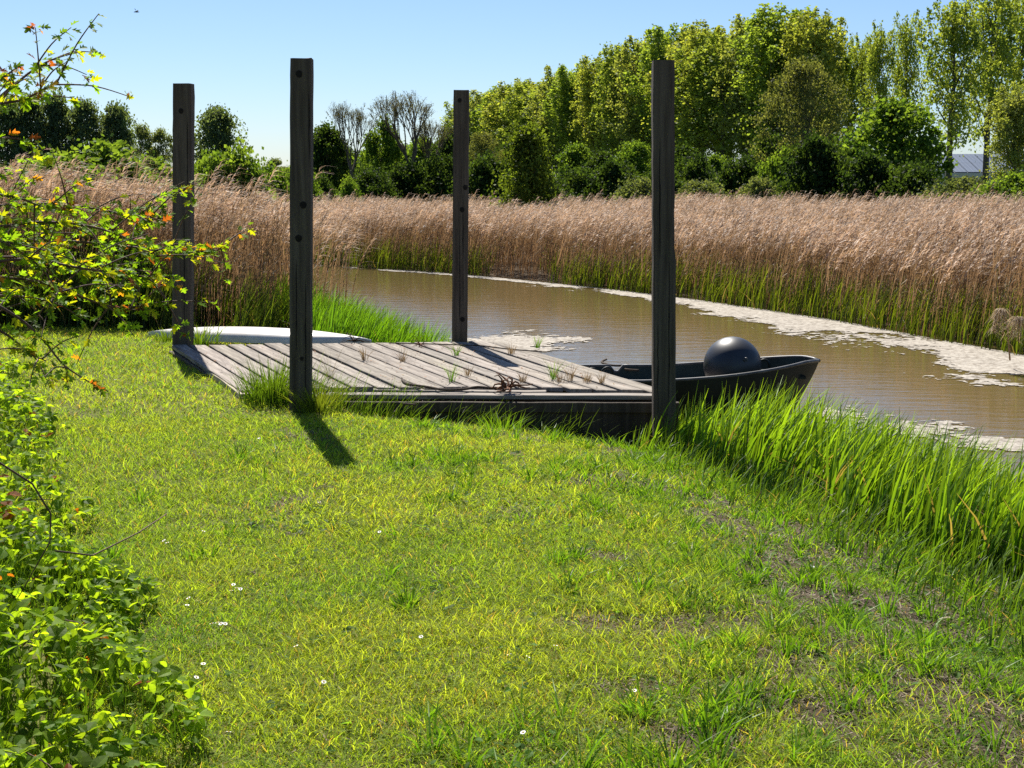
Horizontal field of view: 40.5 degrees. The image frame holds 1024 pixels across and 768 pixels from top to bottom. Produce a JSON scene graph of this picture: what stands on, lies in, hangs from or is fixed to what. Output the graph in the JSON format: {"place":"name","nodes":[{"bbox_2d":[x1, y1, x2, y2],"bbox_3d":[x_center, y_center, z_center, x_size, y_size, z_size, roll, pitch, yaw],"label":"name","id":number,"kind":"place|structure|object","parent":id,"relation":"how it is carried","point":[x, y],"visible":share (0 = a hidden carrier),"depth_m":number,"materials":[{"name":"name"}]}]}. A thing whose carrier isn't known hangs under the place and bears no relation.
{"place":"outdoors","nodes":[
{"label":"outdoors","id":0,"kind":"place"},
{"bbox_2d":[0,201,1023,767],"bbox_3d":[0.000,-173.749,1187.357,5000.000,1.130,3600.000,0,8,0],"label":"ground","id":1,"kind":"structure","parent":0,"point":[820,709],"depth_m":5.20,"materials":[{"name":"green plant"}]},
{"bbox_2d":[0,97,29,167],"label":"dense tree","id":2,"kind":"object","parent":1,"relation":"on","point":[4,154],"visible":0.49,"depth_m":185.50,"materials":[{"name":"green plant"}]},
{"bbox_2d":[0,89,59,163],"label":"dense tree","id":3,"kind":"object","parent":1,"relation":"on","point":[24,117],"visible":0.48,"depth_m":185.70,"materials":[{"name":"green plant"}]},
{"bbox_2d":[0,356,100,543],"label":"bramble thicket","id":4,"kind":"object","parent":1,"relation":"on","point":[35,403],"visible":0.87,"depth_m":7.54,"materials":[{"name":"green plant"}]},
{"bbox_2d":[32,89,85,155],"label":"dense tree","id":5,"kind":"object","parent":1,"relation":"on","point":[55,112],"visible":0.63,"depth_m":185.47,"materials":[{"name":"green plant"}]},
{"bbox_2d":[5,211,131,325],"bbox_3d":[-4.854,-1.293,15.779,1.919,1.376,1.912,2,9,10],"label":"scrub bush","id":6,"kind":"object","parent":1,"relation":"on","point":[89,248],"visible":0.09,"depth_m":15.44,"materials":[{"name":"green plant"}]},
{"bbox_2d":[62,95,110,154],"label":"dense tree","id":7,"kind":"object","parent":1,"relation":"on","point":[85,114],"visible":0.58,"depth_m":185.57,"materials":[{"name":"green plant"}]},
{"bbox_2d":[23,133,170,194],"bbox_3d":[-12.001,-5.782,41.367,6.924,3.379,6.520,-5,10,-31],"label":"bush","id":8,"kind":"object","parent":1,"relation":"on","point":[103,152],"visible":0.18,"depth_m":41.01,"materials":[{"name":"green plant"}]},
{"bbox_2d":[0,484,215,767],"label":"bramble thicket","id":9,"kind":"object","parent":1,"relation":"on","point":[23,747],"visible":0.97,"depth_m":4.12,"materials":[{"name":"green plant"}]},
{"bbox_2d":[0,462,51,596],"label":"bramble cane","id":10,"kind":"object","parent":9,"relation":"on","point":[22,477],"visible":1,"depth_m":3.69,"materials":[{"name":"brown plant"}]},
{"bbox_2d":[88,99,142,157],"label":"dense tree","id":11,"kind":"object","parent":1,"relation":"on","point":[117,119],"visible":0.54,"depth_m":185.72,"materials":[{"name":"green plant"}]},
{"bbox_2d":[0,13,255,396],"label":"hawthorn shrub","id":12,"kind":"object","parent":1,"relation":"on","point":[80,267],"visible":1,"depth_m":2.94,"materials":[{"name":"green plant"}]},
{"bbox_2d":[95,230,171,328],"bbox_3d":[-4.108,-1.165,15.552,1.164,1.110,1.415,-7,11,-38],"label":"scrub bush","id":13,"kind":"object","parent":1,"relation":"on","point":[125,253],"visible":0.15,"depth_m":15.26,"materials":[{"name":"green plant"}]},
{"bbox_2d":[133,120,157,159],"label":"pale tree","id":14,"kind":"object","parent":1,"relation":"on","point":[145,136],"visible":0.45,"depth_m":225.68,"materials":[{"name":"green plant"}]},
{"bbox_2d":[138,150,172,183],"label":"bush","id":15,"kind":"object","parent":1,"relation":"on","point":[159,162],"visible":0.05,"depth_m":45.28,"materials":[{"name":"green plant"}]},
{"bbox_2d":[146,124,172,170],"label":"pale tree","id":16,"kind":"object","parent":1,"relation":"on","point":[159,137],"visible":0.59,"depth_m":226.27,"materials":[{"name":"green plant"}]},
{"bbox_2d":[0,246,335,344],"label":"reed bed grass","id":17,"kind":"structure","parent":1,"relation":"on","point":[259,318],"depth_m":15.07,"materials":[{"name":"green plant"}]},
{"bbox_2d":[172,83,194,350],"bbox_3d":[-3.085,-1.407,13.024,0.276,2.765,0.177,0,8,0],"label":"mooring post","id":18,"kind":"object","parent":1,"relation":"on","point":[183,130],"visible":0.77,"depth_m":12.91,"materials":[{"name":"grey wood"}]},
{"bbox_2d":[0,150,382,326],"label":"reed bed","id":19,"kind":"object","parent":1,"relation":"on","point":[213,218],"visible":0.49,"depth_m":15.95,"materials":[{"name":"beige plant"}]},
{"bbox_2d":[164,321,232,344],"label":"grass tussock","id":20,"kind":"object","parent":1,"relation":"on","point":[197,339],"depth_m":13.38,"materials":[{"name":"green plant"}]},
{"bbox_2d":[194,102,248,164],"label":"dense tree","id":21,"kind":"object","parent":1,"relation":"on","point":[216,126],"visible":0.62,"depth_m":180.89,"materials":[{"name":"green plant"}]},
{"bbox_2d":[194,132,288,226],"bbox_3d":[-7.958,-5.517,39.867,3.700,3.378,3.175,8,12,43],"label":"bush","id":22,"kind":"object","parent":1,"relation":"on","point":[242,158],"visible":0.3,"depth_m":39.18,"materials":[{"name":"green plant"}]},
{"bbox_2d":[148,326,371,343],"bbox_3d":[-2.549,-0.502,13.875,2.458,0.127,0.500,2,9,16],"label":"white hull","id":23,"kind":"object","parent":1,"relation":"on","point":[253,334],"visible":0.62,"depth_m":13.65,"materials":[{"name":"white plastic"}]},
{"bbox_2d":[219,354,326,408],"bbox_3d":[-1.730,-0.039,9.943,0.837,0.363,0.767,8,12,43],"label":"grass tussock","id":24,"kind":"object","parent":1,"relation":"on","point":[266,390],"depth_m":9.84,"materials":[{"name":"green plant"}]},
{"bbox_2d":[256,157,289,203],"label":"bush","id":25,"kind":"object","parent":1,"relation":"on","point":[282,185],"visible":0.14,"depth_m":44.28,"materials":[{"name":"green plant"}]},
{"bbox_2d":[289,58,313,411],"bbox_3d":[-1.444,-0.944,9.518,0.205,2.517,0.148,0,8,0],"label":"mooring post","id":26,"kind":"object","parent":1,"relation":"on","point":[301,200],"visible":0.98,"depth_m":9.44,"materials":[{"name":"grey wood"}]},
{"bbox_2d":[278,378,367,415],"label":"grass tussock","id":27,"kind":"object","parent":1,"relation":"on","point":[319,404],"depth_m":9.53,"materials":[{"name":"green plant"}]},
{"bbox_2d":[313,167,340,201],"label":"bush","id":28,"kind":"object","parent":1,"relation":"on","point":[321,178],"visible":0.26,"depth_m":69.04,"materials":[{"name":"green plant"}]},
{"bbox_2d":[313,117,356,190],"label":"round tree","id":29,"kind":"object","parent":1,"relation":"on","point":[329,151],"visible":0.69,"depth_m":92.82,"materials":[{"name":"green plant"}]},
{"bbox_2d":[334,173,364,205],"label":"bush","id":30,"kind":"object","parent":1,"relation":"on","point":[348,187],"visible":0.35,"depth_m":61.17,"materials":[{"name":"green plant"}]},
{"bbox_2d":[327,101,382,178],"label":"fan tree","id":31,"kind":"object","parent":1,"relation":"on","point":[358,120],"visible":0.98,"depth_m":90.56,"materials":[{"name":"grey bark"}]},
{"bbox_2d":[258,272,470,342],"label":"bank grass","id":32,"kind":"structure","parent":1,"relation":"on","point":[335,316],"depth_m":14.25,"materials":[{"name":"green plant"}]},
{"bbox_2d":[349,161,401,208],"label":"bush","id":33,"kind":"object","parent":1,"relation":"on","point":[373,182],"visible":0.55,"depth_m":83.32,"materials":[{"name":"green plant"}]},
{"bbox_2d":[351,114,408,177],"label":"tree","id":34,"kind":"object","parent":1,"relation":"on","point":[388,153],"visible":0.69,"depth_m":97.88,"materials":[{"name":"green plant"}]},
{"bbox_2d":[367,89,435,164],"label":"fan tree","id":35,"kind":"object","parent":1,"relation":"on","point":[396,114],"visible":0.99,"depth_m":90.66,"materials":[{"name":"grey bark"}]},
{"bbox_2d":[384,159,438,205],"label":"bush","id":36,"kind":"object","parent":1,"relation":"on","point":[413,180],"visible":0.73,"depth_m":86.38,"materials":[{"name":"green plant"}]},
{"bbox_2d":[396,136,434,169],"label":"tree","id":37,"kind":"object","parent":1,"relation":"on","point":[419,155],"visible":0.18,"depth_m":121.14,"materials":[{"name":"green plant"}]},
{"bbox_2d":[169,341,678,446],"bbox_3d":[-0.995,0.216,11.758,4.414,0.785,3.362,0,8,0],"label":"wooden dock","id":38,"kind":"object","parent":1,"relation":"on","point":[620,402],"visible":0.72,"depth_m":10.77,"materials":[{"name":"grey wood"}]},
{"bbox_2d":[491,372,532,391],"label":"root clump","id":39,"kind":"object","parent":38,"relation":"on","point":[504,387],"visible":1,"depth_m":10.18,"materials":[{"name":"brown plant"}]},
{"bbox_2d":[411,119,452,163],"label":"fan tree","id":40,"kind":"object","parent":1,"relation":"on","point":[423,137],"visible":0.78,"depth_m":93.32,"materials":[{"name":"grey plant"}]},
{"bbox_2d":[426,134,452,163],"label":"tree","id":41,"kind":"object","parent":1,"relation":"on","point":[449,149],"visible":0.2,"depth_m":109.75,"materials":[{"name":"green plant"}]},
{"bbox_2d":[418,146,475,204],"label":"bush","id":42,"kind":"object","parent":1,"relation":"on","point":[442,177],"visible":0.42,"depth_m":87.91,"materials":[{"name":"green plant"}]},
{"bbox_2d":[452,90,468,341],"bbox_3d":[-0.502,-1.084,13.375,0.191,3.424,0.152,0,8,0],"label":"mooring post","id":43,"kind":"object","parent":1,"relation":"on","point":[460,213],"visible":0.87,"depth_m":13.23,"materials":[{"name":"grey wood"}]},
{"bbox_2d":[242,364,684,447],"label":"dock edge grass","id":44,"kind":"structure","parent":1,"relation":"on","point":[390,415],"depth_m":10.01,"materials":[{"name":"green plant"}]},
{"bbox_2d":[447,88,499,153],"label":"poplar tree","id":45,"kind":"object","parent":1,"relation":"on","point":[473,104],"visible":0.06,"depth_m":200.96,"materials":[{"name":"green plant"}]},
{"bbox_2d":[447,149,511,206],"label":"bush","id":46,"kind":"object","parent":1,"relation":"on","point":[481,176],"visible":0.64,"depth_m":78.31,"materials":[{"name":"green plant"}]},
{"bbox_2d":[469,128,505,165],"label":"tree","id":47,"kind":"object","parent":1,"relation":"on","point":[485,142],"visible":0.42,"depth_m":97.96,"materials":[{"name":"green plant"}]},
{"bbox_2d":[469,86,505,153],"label":"poplar tree","id":48,"kind":"object","parent":1,"relation":"on","point":[476,115],"visible":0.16,"depth_m":194.41,"materials":[{"name":"green plant"}]},
{"bbox_2d":[468,406,534,432],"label":"grass tussock","id":49,"kind":"object","parent":1,"relation":"on","point":[507,424],"depth_m":9.30,"materials":[{"name":"green plant"}]},
{"bbox_2d":[478,78,536,151],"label":"poplar tree","id":50,"kind":"object","parent":1,"relation":"on","point":[498,120],"visible":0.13,"depth_m":188.51,"materials":[{"name":"green plant"}]},
{"bbox_2d":[492,79,554,153],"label":"poplar tree","id":51,"kind":"object","parent":1,"relation":"on","point":[515,107],"visible":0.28,"depth_m":180.59,"materials":[{"name":"green plant"}]},
{"bbox_2d":[480,116,568,233],"bbox_3d":[0.382,-6.777,45.359,2.895,3.941,3.258,-1,9,-9],"label":"bushy tree","id":52,"kind":"object","parent":1,"relation":"on","point":[531,166],"visible":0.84,"depth_m":45.06,"materials":[{"name":"green plant"}]},
{"bbox_2d":[521,64,575,175],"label":"poplar tree","id":53,"kind":"object","parent":1,"relation":"on","point":[542,89],"visible":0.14,"depth_m":173.82,"materials":[{"name":"green plant"}]},
{"bbox_2d":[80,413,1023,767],"bbox_3d":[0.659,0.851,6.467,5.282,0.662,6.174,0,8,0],"label":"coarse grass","id":54,"kind":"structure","parent":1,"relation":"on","point":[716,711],"depth_m":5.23,"materials":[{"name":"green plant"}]},
{"bbox_2d":[534,176,581,205],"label":"bush","id":55,"kind":"object","parent":1,"relation":"on","point":[558,184],"visible":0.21,"depth_m":68.94,"materials":[{"name":"green plant"}]},
{"bbox_2d":[539,62,602,164],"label":"poplar tree","id":56,"kind":"object","parent":1,"relation":"on","point":[565,85],"visible":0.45,"depth_m":167.23,"materials":[{"name":"green plant"}]},
{"bbox_2d":[550,140,592,187],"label":"undergrowth tree","id":57,"kind":"object","parent":1,"relation":"on","point":[577,154],"visible":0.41,"depth_m":132.62,"materials":[{"name":"green plant"}]},
{"bbox_2d":[554,161,597,213],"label":"bush","id":58,"kind":"object","parent":1,"relation":"on","point":[575,176],"visible":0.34,"depth_m":78.47,"materials":[{"name":"green plant"}]},
{"bbox_2d":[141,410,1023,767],"bbox_3d":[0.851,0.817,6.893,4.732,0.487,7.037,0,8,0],"label":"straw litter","id":59,"kind":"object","parent":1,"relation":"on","point":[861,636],"visible":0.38,"depth_m":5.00,"materials":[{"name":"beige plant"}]},
{"bbox_2d":[567,51,619,154],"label":"poplar tree","id":60,"kind":"object","parent":1,"relation":"on","point":[586,99],"visible":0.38,"depth_m":160.31,"materials":[{"name":"green plant"}]},
{"bbox_2d":[580,147,617,180],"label":"undergrowth tree","id":61,"kind":"object","parent":1,"relation":"on","point":[598,155],"visible":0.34,"depth_m":125.74,"materials":[{"name":"green plant"}]},
{"bbox_2d":[581,41,640,161],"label":"poplar tree","id":62,"kind":"object","parent":1,"relation":"on","point":[603,78],"visible":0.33,"depth_m":154.19,"materials":[{"name":"green plant"}]},
{"bbox_2d":[577,156,644,207],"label":"bush","id":63,"kind":"object","parent":1,"relation":"on","point":[611,171],"visible":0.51,"depth_m":76.63,"materials":[{"name":"green plant"}]},
{"bbox_2d":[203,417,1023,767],"bbox_3d":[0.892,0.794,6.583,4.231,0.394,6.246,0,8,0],"label":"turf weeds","id":64,"kind":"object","parent":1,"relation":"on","point":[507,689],"visible":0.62,"depth_m":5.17,"materials":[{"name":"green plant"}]},
{"bbox_2d":[603,136,651,176],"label":"undergrowth tree","id":65,"kind":"object","parent":1,"relation":"on","point":[638,152],"visible":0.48,"depth_m":117.74,"materials":[{"name":"green plant"}]},
{"bbox_2d":[603,176,651,209],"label":"bush","id":66,"kind":"object","parent":1,"relation":"on","point":[638,188],"visible":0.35,"depth_m":58.99,"materials":[{"name":"green plant"}]},
{"bbox_2d":[232,227,1023,355],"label":"bank grass","id":67,"kind":"structure","parent":1,"relation":"on","point":[880,314],"depth_m":22.32,"materials":[{"name":"green plant"}]},
{"bbox_2d":[595,29,675,165],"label":"poplar tree","id":68,"kind":"object","parent":1,"relation":"on","point":[629,127],"visible":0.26,"depth_m":147.64,"materials":[{"name":"green plant"}]},
{"bbox_2d":[619,22,703,148],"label":"poplar tree","id":69,"kind":"object","parent":1,"relation":"on","point":[656,51],"visible":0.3,"depth_m":141.57,"materials":[{"name":"green plant"}]},
{"bbox_2d":[651,60,675,453],"bbox_3d":[1.066,-0.737,9.747,0.203,3.000,0.161,0,8,0],"label":"mooring post","id":70,"kind":"object","parent":1,"relation":"on","point":[663,295],"visible":0.86,"depth_m":9.64,"materials":[{"name":"grey wood"}]},
{"bbox_2d":[641,19,725,155],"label":"poplar tree","id":71,"kind":"object","parent":1,"relation":"on","point":[692,31],"visible":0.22,"depth_m":135.63,"materials":[{"name":"green plant"}]},
{"bbox_2d":[674,149,716,185],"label":"bush","id":72,"kind":"object","parent":1,"relation":"on","point":[698,167],"visible":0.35,"depth_m":73.52,"materials":[{"name":"green plant"}]},
{"bbox_2d":[675,177,736,206],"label":"bush","id":73,"kind":"object","parent":1,"relation":"on","point":[696,186],"visible":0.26,"depth_m":57.01,"materials":[{"name":"green plant"}]},
{"bbox_2d":[665,27,753,162],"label":"poplar tree","id":74,"kind":"object","parent":1,"relation":"on","point":[703,71],"visible":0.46,"depth_m":130.64,"materials":[{"name":"green plant"}]},
{"bbox_2d":[709,153,759,199],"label":"bush","id":75,"kind":"object","parent":1,"relation":"on","point":[730,174],"visible":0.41,"depth_m":68.70,"materials":[{"name":"green plant"}]},
{"bbox_2d":[704,9,783,162],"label":"poplar tree","id":76,"kind":"object","parent":1,"relation":"on","point":[738,22],"visible":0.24,"depth_m":125.33,"materials":[{"name":"green plant"}]},
{"bbox_2d":[730,175,782,211],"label":"bush","id":77,"kind":"object","parent":1,"relation":"on","point":[755,186],"visible":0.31,"depth_m":55.06,"materials":[{"name":"green plant"}]},
{"bbox_2d":[745,126,784,172],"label":"undergrowth tree","id":78,"kind":"object","parent":1,"relation":"on","point":[766,145],"visible":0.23,"depth_m":96.02,"materials":[{"name":"green plant"}]},
{"bbox_2d":[751,142,795,200],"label":"bush","id":79,"kind":"object","parent":1,"relation":"on","point":[774,174],"visible":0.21,"depth_m":65.06,"materials":[{"name":"green plant"}]},
{"bbox_2d":[727,2,851,146],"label":"poplar tree","id":80,"kind":"object","parent":1,"relation":"on","point":[765,46],"visible":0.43,"depth_m":119.51,"materials":[{"name":"green plant"}]},
{"bbox_2d":[745,49,855,166],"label":"alder tree","id":81,"kind":"object","parent":1,"relation":"on","point":[800,73],"visible":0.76,"depth_m":85.93,"materials":[{"name":"green plant"}]},
{"bbox_2d":[767,6,858,149],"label":"poplar tree","id":82,"kind":"object","parent":1,"relation":"on","point":[812,37],"visible":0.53,"depth_m":114.64,"materials":[{"name":"green plant"}]},
{"bbox_2d":[776,128,855,204],"bbox_3d":[13.008,-9.205,61.432,4.987,4.208,4.518,-3,9,-16],"label":"bush","id":83,"kind":"object","parent":1,"relation":"on","point":[814,162],"visible":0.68,"depth_m":60.62,"materials":[{"name":"green plant"}]},
{"bbox_2d":[633,421,1023,658],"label":"bank slope grass","id":84,"kind":"structure","parent":1,"relation":"on","point":[867,529],"depth_m":6.80,"materials":[{"name":"green plant"}]},
{"bbox_2d":[638,377,1023,584],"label":"waterside grass","id":85,"kind":"structure","parent":1,"relation":"on","point":[884,466],"depth_m":7.80,"materials":[{"name":"green plant"}]},
{"bbox_2d":[824,147,900,222],"bbox_3d":[14.869,-8.473,59.455,4.826,3.294,4.372,-4,9,-25],"label":"bush","id":86,"kind":"object","parent":1,"relation":"on","point":[864,173],"visible":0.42,"depth_m":58.83,"materials":[{"name":"green plant"}]},
{"bbox_2d":[842,32,887,144],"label":"poplar tree","id":87,"kind":"object","parent":1,"relation":"on","point":[853,73],"visible":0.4,"depth_m":119.10,"materials":[{"name":"green plant"}]},
{"bbox_2d":[853,20,906,149],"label":"poplar tree","id":88,"kind":"object","parent":1,"relation":"on","point":[876,58],"visible":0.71,"depth_m":109.06,"materials":[{"name":"green plant"}]},
{"bbox_2d":[833,90,961,186],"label":"maple tree","id":89,"kind":"object","parent":1,"relation":"on","point":[892,125],"visible":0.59,"depth_m":69.78,"materials":[{"name":"green plant"}]},
{"bbox_2d":[887,9,929,140],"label":"poplar tree","id":90,"kind":"object","parent":1,"relation":"on","point":[907,39],"visible":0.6,"depth_m":114.85,"materials":[{"name":"green plant"}]},
{"bbox_2d":[867,153,951,219],"bbox_3d":[16.553,-7.992,57.396,3.893,3.054,4.479,-5,10,-30],"label":"bush","id":91,"kind":"object","parent":1,"relation":"on","point":[912,179],"visible":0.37,"depth_m":56.82,"materials":[{"name":"green plant"}]},
{"bbox_2d":[910,174,985,206],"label":"bush","id":92,"kind":"object","parent":1,"relation":"on","point":[963,185],"visible":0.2,"depth_m":53.20,"materials":[{"name":"green plant"}]},
{"bbox_2d":[911,0,1003,184],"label":"poplar tree","id":93,"kind":"object","parent":1,"relation":"on","point":[960,42],"visible":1,"depth_m":97.03,"materials":[{"name":"green plant"}]},
{"bbox_2d":[932,154,1020,184],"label":"farm building","id":94,"kind":"structure","parent":1,"relation":"on","point":[968,165],"depth_m":118.13,"materials":[{"name":"grey metal"}]},
{"bbox_2d":[955,0,1023,182],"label":"poplar tree","id":95,"kind":"object","parent":1,"relation":"on","point":[989,25],"visible":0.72,"depth_m":100.92,"materials":[{"name":"green plant"}]},
{"bbox_2d":[970,168,1023,217],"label":"bush","id":96,"kind":"object","parent":1,"relation":"on","point":[1009,186],"visible":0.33,"depth_m":49.30,"materials":[{"name":"green plant"}]},
{"bbox_2d":[978,80,1023,180],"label":"willow tree","id":97,"kind":"object","parent":1,"relation":"on","point":[1007,114],"visible":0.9,"depth_m":64.66,"materials":[{"name":"green plant"}]},
{"bbox_2d":[980,0,1023,171],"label":"poplar tree","id":98,"kind":"object","parent":1,"relation":"on","point":[1020,61],"visible":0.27,"depth_m":104.84,"materials":[{"name":"green plant"}]},
{"bbox_2d":[0,0,1023,178],"label":"sky","id":99,"kind":"structure","parent":0,"point":[237,54],"materials":[{"name":"blue"}]},
{"bbox_2d":[242,262,1023,484],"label":"river water","id":100,"kind":"structure","parent":0,"point":[616,329],"depth_m":18.17,"materials":[{"name":"brown liquid"}]},
{"bbox_2d":[154,182,1023,351],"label":"reed bed","id":101,"kind":"object","parent":100,"relation":"in","point":[861,237],"visible":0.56,"depth_m":26.81,"materials":[{"name":"beige plant"}]},
{"bbox_2d":[987,308,1010,359],"bbox_3d":[5.370,-0.541,15.284,0.350,0.594,0.270,0,8,0],"label":"reed plume","id":102,"kind":"object","parent":101,"relation":"attached to","point":[1002,311],"visible":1,"depth_m":15.26,"materials":[{"name":"beige plant"}]},
{"bbox_2d":[318,265,1023,450],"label":"floating foam","id":103,"kind":"object","parent":100,"relation":"on","point":[973,358],"visible":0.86,"depth_m":18.00,"materials":[{"name":"white"}]},
{"bbox_2d":[582,355,820,425],"bbox_3d":[1.454,0.096,12.028,2.374,0.684,1.010,1,8,7],"label":"dinghy","id":104,"kind":"object","parent":100,"relation":"on","point":[799,369],"visible":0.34,"depth_m":11.59,"materials":[{"name":"paint"}]},
{"bbox_2d":[703,337,760,375],"bbox_3d":[1.897,-0.161,11.955,0.494,0.494,0.495,0,8,0],"label":"mooring buoy","id":105,"kind":"object","parent":104,"relation":"in","point":[729,355],"visible":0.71,"depth_m":11.77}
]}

